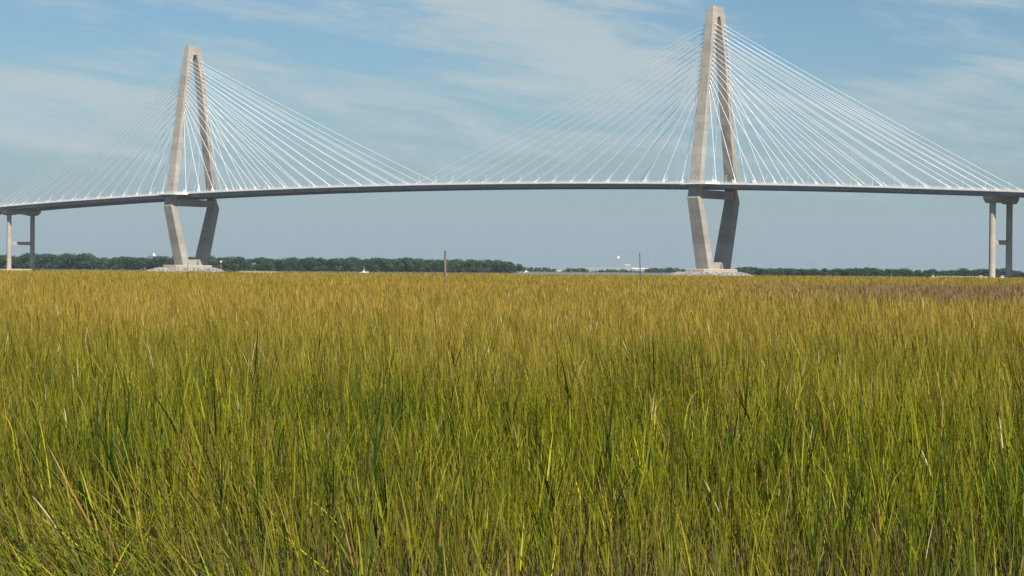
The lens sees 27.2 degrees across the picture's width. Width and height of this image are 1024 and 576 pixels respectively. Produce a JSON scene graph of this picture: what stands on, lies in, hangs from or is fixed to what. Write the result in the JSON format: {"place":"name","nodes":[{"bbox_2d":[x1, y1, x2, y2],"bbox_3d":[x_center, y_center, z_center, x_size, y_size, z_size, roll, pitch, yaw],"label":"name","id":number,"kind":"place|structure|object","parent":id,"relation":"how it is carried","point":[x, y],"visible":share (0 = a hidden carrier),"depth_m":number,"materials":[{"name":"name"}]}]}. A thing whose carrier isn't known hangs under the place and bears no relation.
{"place":"outdoors","nodes":[
{"label":"outdoors","id":0,"kind":"place"},
{"bbox_2d":[42,269,515,273],"bbox_3d":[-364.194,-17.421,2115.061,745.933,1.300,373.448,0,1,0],"label":"bank","id":1,"kind":"structure","parent":0,"point":[290,271],"depth_m":1973.44,"materials":[{"name":"soil"}]},
{"bbox_2d":[0,255,6,268],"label":"broadleaf tree","id":2,"kind":"object","parent":1,"relation":"on","point":[3,258],"visible":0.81,"depth_m":2005.13,"materials":[{"name":"green plant"}]},
{"bbox_2d":[5,256,17,268],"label":"broadleaf tree","id":3,"kind":"object","parent":1,"relation":"on","point":[12,258],"visible":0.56,"depth_m":2011.60,"materials":[{"name":"green plant"}]},
{"bbox_2d":[11,255,28,268],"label":"broadleaf tree","id":4,"kind":"object","parent":1,"relation":"on","point":[16,262],"visible":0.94,"depth_m":2001.65,"materials":[{"name":"green plant"}]},
{"bbox_2d":[21,254,37,268],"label":"broadleaf tree","id":5,"kind":"object","parent":1,"relation":"on","point":[26,265],"visible":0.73,"depth_m":1994.71,"materials":[{"name":"green plant"}]},
{"bbox_2d":[25,252,51,268],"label":"broadleaf tree","id":6,"kind":"object","parent":1,"relation":"on","point":[40,261],"visible":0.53,"depth_m":2016.48,"materials":[{"name":"green plant"}]},
{"bbox_2d":[41,254,57,268],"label":"broadleaf tree","id":7,"kind":"object","parent":1,"relation":"on","point":[50,258],"visible":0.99,"depth_m":2004.36,"materials":[{"name":"green plant"}]},
{"bbox_2d":[48,253,71,268],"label":"broadleaf tree","id":8,"kind":"object","parent":1,"relation":"on","point":[59,258],"visible":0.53,"depth_m":2004.92,"materials":[{"name":"green plant"}]},
{"bbox_2d":[56,253,79,268],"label":"broadleaf tree","id":9,"kind":"object","parent":1,"relation":"on","point":[69,260],"visible":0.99,"depth_m":1987.58,"materials":[{"name":"green plant"}]},
{"bbox_2d":[73,254,89,269],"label":"broadleaf tree","id":10,"kind":"object","parent":1,"relation":"on","point":[78,265],"visible":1,"depth_m":1986.84,"materials":[{"name":"green plant"}]},
{"bbox_2d":[77,253,94,269],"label":"broadleaf tree","id":11,"kind":"object","parent":1,"relation":"on","point":[89,255],"visible":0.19,"depth_m":2068.98,"materials":[{"name":"green plant"}]},
{"bbox_2d":[79,257,99,269],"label":"broadleaf tree","id":12,"kind":"object","parent":1,"relation":"on","point":[92,263],"visible":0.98,"depth_m":1990.57,"materials":[{"name":"green plant"}]},
{"bbox_2d":[91,257,104,269],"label":"broadleaf tree","id":13,"kind":"object","parent":1,"relation":"on","point":[99,267],"visible":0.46,"depth_m":2020.49,"materials":[{"name":"green plant"}]},
{"bbox_2d":[100,258,115,269],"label":"broadleaf tree","id":14,"kind":"object","parent":1,"relation":"on","point":[107,263],"visible":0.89,"depth_m":1997.24,"materials":[{"name":"green plant"}]},
{"bbox_2d":[110,257,124,269],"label":"broadleaf tree","id":15,"kind":"object","parent":1,"relation":"on","point":[118,262],"visible":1,"depth_m":1982.80,"materials":[{"name":"green plant"}]},
{"bbox_2d":[119,256,132,269],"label":"broadleaf tree","id":16,"kind":"object","parent":1,"relation":"on","point":[126,267],"visible":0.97,"depth_m":1994.62,"materials":[{"name":"green plant"}]},
{"bbox_2d":[123,256,145,269],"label":"broadleaf tree","id":17,"kind":"object","parent":1,"relation":"on","point":[136,262],"visible":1,"depth_m":1994.30,"materials":[{"name":"green plant"}]},
{"bbox_2d":[143,255,163,269],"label":"broadleaf tree","id":18,"kind":"object","parent":1,"relation":"on","point":[155,262],"visible":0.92,"depth_m":2000.43,"materials":[{"name":"green plant"}]},
{"bbox_2d":[159,256,172,266],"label":"broadleaf tree","id":19,"kind":"object","parent":1,"relation":"on","point":[164,259],"visible":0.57,"depth_m":1993.95,"materials":[{"name":"green plant"}]},
{"bbox_2d":[208,256,215,264],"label":"broadleaf tree","id":20,"kind":"object","parent":1,"relation":"on","point":[211,260],"visible":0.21,"depth_m":2018.33,"materials":[{"name":"green plant"}]},
{"bbox_2d":[213,257,226,267],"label":"broadleaf tree","id":21,"kind":"object","parent":1,"relation":"on","point":[219,262],"visible":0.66,"depth_m":2019.44,"materials":[{"name":"green plant"}]},
{"bbox_2d":[220,258,238,270],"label":"broadleaf tree","id":22,"kind":"object","parent":1,"relation":"on","point":[229,262],"visible":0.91,"depth_m":2018.41,"materials":[{"name":"green plant"}]},
{"bbox_2d":[232,256,246,270],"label":"broadleaf tree","id":23,"kind":"object","parent":1,"relation":"on","point":[238,259],"visible":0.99,"depth_m":2003.30,"materials":[{"name":"green plant"}]},
{"bbox_2d":[244,258,260,270],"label":"broadleaf tree","id":24,"kind":"object","parent":1,"relation":"on","point":[250,266],"visible":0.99,"depth_m":2004.33,"materials":[{"name":"green plant"}]},
{"bbox_2d":[255,257,266,270],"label":"broadleaf tree","id":25,"kind":"object","parent":1,"relation":"on","point":[259,263],"visible":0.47,"depth_m":2012.94,"materials":[{"name":"green plant"}]},
{"bbox_2d":[259,259,274,270],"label":"broadleaf tree","id":26,"kind":"object","parent":1,"relation":"on","point":[268,266],"visible":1,"depth_m":1984.04,"materials":[{"name":"green plant"}]},
{"bbox_2d":[271,260,279,270],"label":"broadleaf tree","id":27,"kind":"object","parent":1,"relation":"on","point":[276,261],"visible":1,"depth_m":1992.49,"materials":[{"name":"green plant"}]},
{"bbox_2d":[275,259,289,270],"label":"broadleaf tree","id":28,"kind":"object","parent":1,"relation":"on","point":[278,266],"visible":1,"depth_m":1990.80,"materials":[{"name":"green plant"}]},
{"bbox_2d":[279,257,299,270],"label":"broadleaf tree","id":29,"kind":"object","parent":1,"relation":"on","point":[290,262],"visible":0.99,"depth_m":1987.65,"materials":[{"name":"green plant"}]},
{"bbox_2d":[295,260,307,270],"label":"broadleaf tree","id":30,"kind":"object","parent":1,"relation":"on","point":[301,267],"visible":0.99,"depth_m":1987.64,"materials":[{"name":"green plant"}]},
{"bbox_2d":[300,257,319,271],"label":"broadleaf tree","id":31,"kind":"object","parent":1,"relation":"on","point":[310,261],"visible":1,"depth_m":1986.16,"materials":[{"name":"green plant"}]},
{"bbox_2d":[313,257,323,269],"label":"broadleaf tree","id":32,"kind":"object","parent":1,"relation":"on","point":[319,261],"visible":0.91,"depth_m":2000.70,"materials":[{"name":"green plant"}]},
{"bbox_2d":[320,259,327,271],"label":"broadleaf tree","id":33,"kind":"object","parent":1,"relation":"on","point":[324,262],"visible":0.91,"depth_m":2011.23,"materials":[{"name":"green plant"}]},
{"bbox_2d":[326,259,338,271],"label":"broadleaf tree","id":34,"kind":"object","parent":1,"relation":"on","point":[333,266],"visible":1,"depth_m":1988.32,"materials":[{"name":"green plant"}]},
{"bbox_2d":[335,258,346,271],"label":"broadleaf tree","id":35,"kind":"object","parent":1,"relation":"on","point":[339,262],"visible":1,"depth_m":1989.49,"materials":[{"name":"green plant"}]},
{"bbox_2d":[336,257,356,271],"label":"broadleaf tree","id":36,"kind":"object","parent":1,"relation":"on","point":[349,258],"visible":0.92,"depth_m":1998.91,"materials":[{"name":"green plant"}]},
{"bbox_2d":[341,258,361,271],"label":"broadleaf tree","id":37,"kind":"object","parent":1,"relation":"on","point":[354,266],"visible":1,"depth_m":1991.43,"materials":[{"name":"green plant"}]},
{"bbox_2d":[356,258,362,271],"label":"broadleaf tree","id":38,"kind":"object","parent":1,"relation":"on","point":[359,262],"visible":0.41,"depth_m":2017.39,"materials":[{"name":"green plant"}]},
{"bbox_2d":[360,259,371,271],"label":"broadleaf tree","id":39,"kind":"object","parent":1,"relation":"on","point":[366,263],"visible":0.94,"depth_m":1985.94,"materials":[{"name":"green plant"}]},
{"bbox_2d":[369,257,387,271],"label":"broadleaf tree","id":40,"kind":"object","parent":1,"relation":"on","point":[378,262],"visible":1,"depth_m":1986.27,"materials":[{"name":"green plant"}]},
{"bbox_2d":[380,258,393,271],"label":"broadleaf tree","id":41,"kind":"object","parent":1,"relation":"on","point":[386,270],"visible":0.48,"depth_m":2015.48,"materials":[{"name":"green plant"}]},
{"bbox_2d":[385,259,401,271],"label":"broadleaf tree","id":42,"kind":"object","parent":1,"relation":"on","point":[391,264],"visible":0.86,"depth_m":2007.20,"materials":[{"name":"green plant"}]},
{"bbox_2d":[392,258,404,271],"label":"broadleaf tree","id":43,"kind":"object","parent":1,"relation":"on","point":[396,268],"visible":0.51,"depth_m":2004.77,"materials":[{"name":"green plant"}]},
{"bbox_2d":[398,258,411,271],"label":"broadleaf tree","id":44,"kind":"object","parent":1,"relation":"on","point":[401,266],"visible":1,"depth_m":1983.71,"materials":[{"name":"green plant"}]},
{"bbox_2d":[400,257,422,271],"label":"broadleaf tree","id":45,"kind":"object","parent":1,"relation":"on","point":[410,265],"visible":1,"depth_m":1980.97,"materials":[{"name":"green plant"}]},
{"bbox_2d":[413,259,426,271],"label":"broadleaf tree","id":46,"kind":"object","parent":1,"relation":"on","point":[419,266],"visible":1,"depth_m":1982.99,"materials":[{"name":"green plant"}]},
{"bbox_2d":[421,259,433,271],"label":"broadleaf tree","id":47,"kind":"object","parent":1,"relation":"on","point":[426,261],"visible":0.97,"depth_m":1997.64,"materials":[{"name":"green plant"}]},
{"bbox_2d":[425,260,440,271],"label":"broadleaf tree","id":48,"kind":"object","parent":1,"relation":"on","point":[431,266],"visible":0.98,"depth_m":1987.59,"materials":[{"name":"green plant"}]},
{"bbox_2d":[437,259,443,271],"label":"broadleaf tree","id":49,"kind":"object","parent":1,"relation":"on","point":[441,268],"visible":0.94,"depth_m":1999.26,"materials":[{"name":"green plant"}]},
{"bbox_2d":[441,258,462,272],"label":"broadleaf tree","id":50,"kind":"object","parent":1,"relation":"on","point":[454,264],"visible":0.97,"depth_m":1997.38,"materials":[{"name":"green plant"}]},
{"bbox_2d":[460,261,467,272],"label":"broadleaf tree","id":51,"kind":"object","parent":1,"relation":"on","point":[463,266],"visible":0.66,"depth_m":2014.73,"materials":[{"name":"green plant"}]},
{"bbox_2d":[465,259,476,272],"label":"broadleaf tree","id":52,"kind":"object","parent":1,"relation":"on","point":[470,267],"visible":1,"depth_m":1985.90,"materials":[{"name":"green plant"}]},
{"bbox_2d":[471,260,484,272],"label":"broadleaf tree","id":53,"kind":"object","parent":1,"relation":"on","point":[478,263],"visible":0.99,"depth_m":1992.32,"materials":[{"name":"green plant"}]},
{"bbox_2d":[481,261,491,272],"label":"broadleaf tree","id":54,"kind":"object","parent":1,"relation":"on","point":[486,266],"visible":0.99,"depth_m":2005.64,"materials":[{"name":"green plant"}]},
{"bbox_2d":[484,260,500,272],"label":"broadleaf tree","id":55,"kind":"object","parent":1,"relation":"on","point":[491,262],"visible":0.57,"depth_m":2019.60,"materials":[{"name":"green plant"}]},
{"bbox_2d":[490,261,506,272],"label":"broadleaf tree","id":56,"kind":"object","parent":1,"relation":"on","point":[497,266],"visible":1,"depth_m":1993.81,"materials":[{"name":"green plant"}]},
{"bbox_2d":[497,261,513,272],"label":"broadleaf tree","id":57,"kind":"object","parent":1,"relation":"on","point":[509,267],"visible":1,"depth_m":1995.13,"materials":[{"name":"green plant"}]},
{"bbox_2d":[509,264,516,272],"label":"broadleaf tree","id":58,"kind":"object","parent":1,"relation":"on","point":[514,268],"visible":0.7,"depth_m":2015.49,"materials":[{"name":"green plant"}]},
{"bbox_2d":[513,263,522,272],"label":"broadleaf tree","id":59,"kind":"object","parent":1,"relation":"on","point":[520,267],"visible":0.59,"depth_m":2072.91,"materials":[{"name":"green plant"}]},
{"bbox_2d":[12,267,915,278],"bbox_3d":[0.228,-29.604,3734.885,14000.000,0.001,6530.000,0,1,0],"label":"water","id":60,"kind":"structure","parent":0,"point":[545,272],"depth_m":2373.80,"materials":[{"name":"grey liquid"}]},
{"bbox_2d":[145,267,238,272],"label":"riprap mound","id":61,"kind":"object","parent":60,"relation":"in","point":[212,269],"visible":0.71,"depth_m":1631.06,"materials":[{"name":"stone"}]},
{"bbox_2d":[0,5,1023,278],"bbox_3d":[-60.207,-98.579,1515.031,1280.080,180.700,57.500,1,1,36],"label":"cable stayed bridge","id":62,"kind":"structure","parent":60,"relation":"on","point":[696,187],"depth_m":1410.38,"materials":[{"name":"concrete"}]},
{"bbox_2d":[574,267,621,267],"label":"trestle bridge","id":63,"kind":"structure","parent":60,"relation":"on","point":[597,267],"depth_m":5196.27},
{"bbox_2d":[664,271,760,276],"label":"riprap mound","id":64,"kind":"object","parent":60,"relation":"in","point":[716,273],"visible":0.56,"depth_m":1355.84,"materials":[{"name":"stone"}]},
{"bbox_2d":[0,268,1023,575],"bbox_3d":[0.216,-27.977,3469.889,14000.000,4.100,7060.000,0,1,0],"label":"ground","id":65,"kind":"structure","parent":0,"point":[515,557],"depth_m":17.68,"materials":[{"name":"green plant"}]},
{"bbox_2d":[444,251,445,284],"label":"wooden post","id":66,"kind":"object","parent":65,"relation":"on","point":[444,267],"visible":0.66,"depth_m":184.90,"materials":[{"name":"wood"}]},
{"bbox_2d":[0,0,1023,272],"label":"sky","id":67,"kind":"structure","parent":0,"point":[424,86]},
{"bbox_2d":[522,271,670,272],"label":"bank","id":68,"kind":"structure","parent":0,"point":[600,272],"depth_m":2877.56,"materials":[{"name":"soil"}]},
{"bbox_2d":[763,275,1023,278],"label":"bank","id":69,"kind":"structure","parent":0,"point":[881,277],"depth_m":1732.12,"materials":[{"name":"soil"}]},
{"bbox_2d":[745,267,756,272],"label":"broadleaf tree","id":70,"kind":"object","parent":69,"relation":"on","point":[751,268],"visible":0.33,"depth_m":1780.22,"materials":[{"name":"green plant"}]},
{"bbox_2d":[754,268,766,274],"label":"broadleaf tree","id":71,"kind":"object","parent":69,"relation":"on","point":[760,271],"visible":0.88,"depth_m":1754.51,"materials":[{"name":"green plant"}]},
{"bbox_2d":[765,268,780,275],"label":"broadleaf tree","id":72,"kind":"object","parent":69,"relation":"on","point":[774,271],"visible":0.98,"depth_m":1748.80,"materials":[{"name":"green plant"}]},
{"bbox_2d":[785,268,794,275],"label":"broadleaf tree","id":73,"kind":"object","parent":69,"relation":"on","point":[788,272],"visible":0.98,"depth_m":1764.48,"materials":[{"name":"green plant"}]},
{"bbox_2d":[790,268,801,275],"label":"broadleaf tree","id":74,"kind":"object","parent":69,"relation":"on","point":[796,272],"visible":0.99,"depth_m":1757.62,"materials":[{"name":"green plant"}]},
{"bbox_2d":[798,269,809,275],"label":"broadleaf tree","id":75,"kind":"object","parent":69,"relation":"on","point":[804,272],"visible":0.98,"depth_m":1752.72,"materials":[{"name":"green plant"}]},
{"bbox_2d":[810,269,822,275],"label":"broadleaf tree","id":76,"kind":"object","parent":69,"relation":"on","point":[813,272],"visible":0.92,"depth_m":1743.68,"materials":[{"name":"green plant"}]},
{"bbox_2d":[818,268,827,275],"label":"broadleaf tree","id":77,"kind":"object","parent":69,"relation":"on","point":[823,270],"visible":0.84,"depth_m":1787.18,"materials":[{"name":"green plant"}]},
{"bbox_2d":[826,269,834,275],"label":"broadleaf tree","id":78,"kind":"object","parent":69,"relation":"on","point":[831,271],"visible":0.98,"depth_m":1761.77,"materials":[{"name":"green plant"}]},
{"bbox_2d":[832,268,844,275],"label":"broadleaf tree","id":79,"kind":"object","parent":69,"relation":"on","point":[838,271],"visible":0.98,"depth_m":1748.75,"materials":[{"name":"green plant"}]},
{"bbox_2d":[839,269,851,275],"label":"broadleaf tree","id":80,"kind":"object","parent":69,"relation":"on","point":[847,272],"visible":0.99,"depth_m":1751.53,"materials":[{"name":"green plant"}]},
{"bbox_2d":[857,268,869,275],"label":"broadleaf tree","id":81,"kind":"object","parent":69,"relation":"on","point":[864,272],"visible":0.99,"depth_m":1756.69,"materials":[{"name":"green plant"}]},
{"bbox_2d":[866,269,875,275],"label":"broadleaf tree","id":82,"kind":"object","parent":69,"relation":"on","point":[871,273],"visible":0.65,"depth_m":1774.55,"materials":[{"name":"green plant"}]},
{"bbox_2d":[869,268,880,275],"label":"broadleaf tree","id":83,"kind":"object","parent":69,"relation":"on","point":[873,269],"visible":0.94,"depth_m":1778.34,"materials":[{"name":"green plant"}]},
{"bbox_2d":[876,269,888,275],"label":"broadleaf tree","id":84,"kind":"object","parent":69,"relation":"on","point":[882,273],"visible":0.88,"depth_m":1769.54,"materials":[{"name":"green plant"}]},
{"bbox_2d":[885,269,895,275],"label":"broadleaf tree","id":85,"kind":"object","parent":69,"relation":"on","point":[891,272],"visible":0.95,"depth_m":1750.92,"materials":[{"name":"green plant"}]},
{"bbox_2d":[892,269,903,275],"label":"broadleaf tree","id":86,"kind":"object","parent":69,"relation":"on","point":[897,271],"visible":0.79,"depth_m":1787.14,"materials":[{"name":"green plant"}]},
{"bbox_2d":[901,269,908,275],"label":"broadleaf tree","id":87,"kind":"object","parent":69,"relation":"on","point":[905,272],"visible":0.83,"depth_m":1777.28,"materials":[{"name":"green plant"}]},
{"bbox_2d":[907,271,914,276],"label":"broadleaf tree","id":88,"kind":"object","parent":69,"relation":"on","point":[910,273],"visible":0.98,"depth_m":1751.99,"materials":[{"name":"green plant"}]},
{"bbox_2d":[914,270,921,276],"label":"broadleaf tree","id":89,"kind":"object","parent":69,"relation":"on","point":[917,273],"visible":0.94,"depth_m":1767.12,"materials":[{"name":"green plant"}]},
{"bbox_2d":[919,270,927,276],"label":"broadleaf tree","id":90,"kind":"object","parent":69,"relation":"on","point":[923,273],"visible":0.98,"depth_m":1763.07,"materials":[{"name":"green plant"}]},
{"bbox_2d":[932,271,939,276],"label":"broadleaf tree","id":91,"kind":"object","parent":69,"relation":"on","point":[936,273],"visible":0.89,"depth_m":1758.40,"materials":[{"name":"green plant"}]},
{"bbox_2d":[939,270,945,276],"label":"broadleaf tree","id":92,"kind":"object","parent":69,"relation":"on","point":[941,274],"visible":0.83,"depth_m":1779.06,"materials":[{"name":"green plant"}]},
{"bbox_2d":[943,270,953,276],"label":"broadleaf tree","id":93,"kind":"object","parent":69,"relation":"on","point":[949,273],"visible":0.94,"depth_m":1765.01,"materials":[{"name":"green plant"}]},
{"bbox_2d":[954,270,961,275],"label":"broadleaf tree","id":94,"kind":"object","parent":69,"relation":"on","point":[958,273],"visible":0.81,"depth_m":1763.12,"materials":[{"name":"green plant"}]},
{"bbox_2d":[962,270,972,275],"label":"broadleaf tree","id":95,"kind":"object","parent":69,"relation":"on","point":[968,274],"visible":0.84,"depth_m":1748.64,"materials":[{"name":"green plant"}]},
{"bbox_2d":[974,271,984,275],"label":"broadleaf tree","id":96,"kind":"object","parent":69,"relation":"on","point":[977,274],"visible":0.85,"depth_m":1750.98,"materials":[{"name":"green plant"}]},
{"bbox_2d":[981,269,988,275],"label":"broadleaf tree","id":97,"kind":"object","parent":69,"relation":"on","point":[986,272],"visible":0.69,"depth_m":1744.52,"materials":[{"name":"green plant"}]},
{"bbox_2d":[995,268,999,276],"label":"broadleaf tree","id":98,"kind":"object","parent":69,"relation":"on","point":[997,271],"visible":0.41,"depth_m":1749.14,"materials":[{"name":"green plant"}]},
{"bbox_2d":[995,269,1005,276],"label":"broadleaf tree","id":99,"kind":"object","parent":69,"relation":"on","point":[1002,272],"visible":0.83,"depth_m":1760.14,"materials":[{"name":"green plant"}]},
{"bbox_2d":[1012,271,1019,276],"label":"broadleaf tree","id":100,"kind":"object","parent":69,"relation":"on","point":[1014,274],"visible":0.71,"depth_m":1756.46,"materials":[{"name":"green plant"}]},
{"bbox_3d":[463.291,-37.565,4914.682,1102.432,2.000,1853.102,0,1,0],"label":"far bank","id":101,"kind":"structure","parent":0,"visible":0},
{"bbox_2d":[595,268,621,270],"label":"warehouse","id":102,"kind":"structure","parent":101,"relation":"on","point":[604,269],"depth_m":4792.78,"materials":[{"name":"grey paint"}]},
{"bbox_2d":[624,264,630,270],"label":"warehouse","id":103,"kind":"structure","parent":101,"relation":"on","point":[627,266],"depth_m":4693.74,"materials":[{"name":"beige paint"}]},
{"bbox_2d":[631,268,647,270],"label":"warehouse","id":104,"kind":"structure","parent":101,"relation":"on","point":[638,269],"depth_m":4291.84,"materials":[{"name":"beige paint"}]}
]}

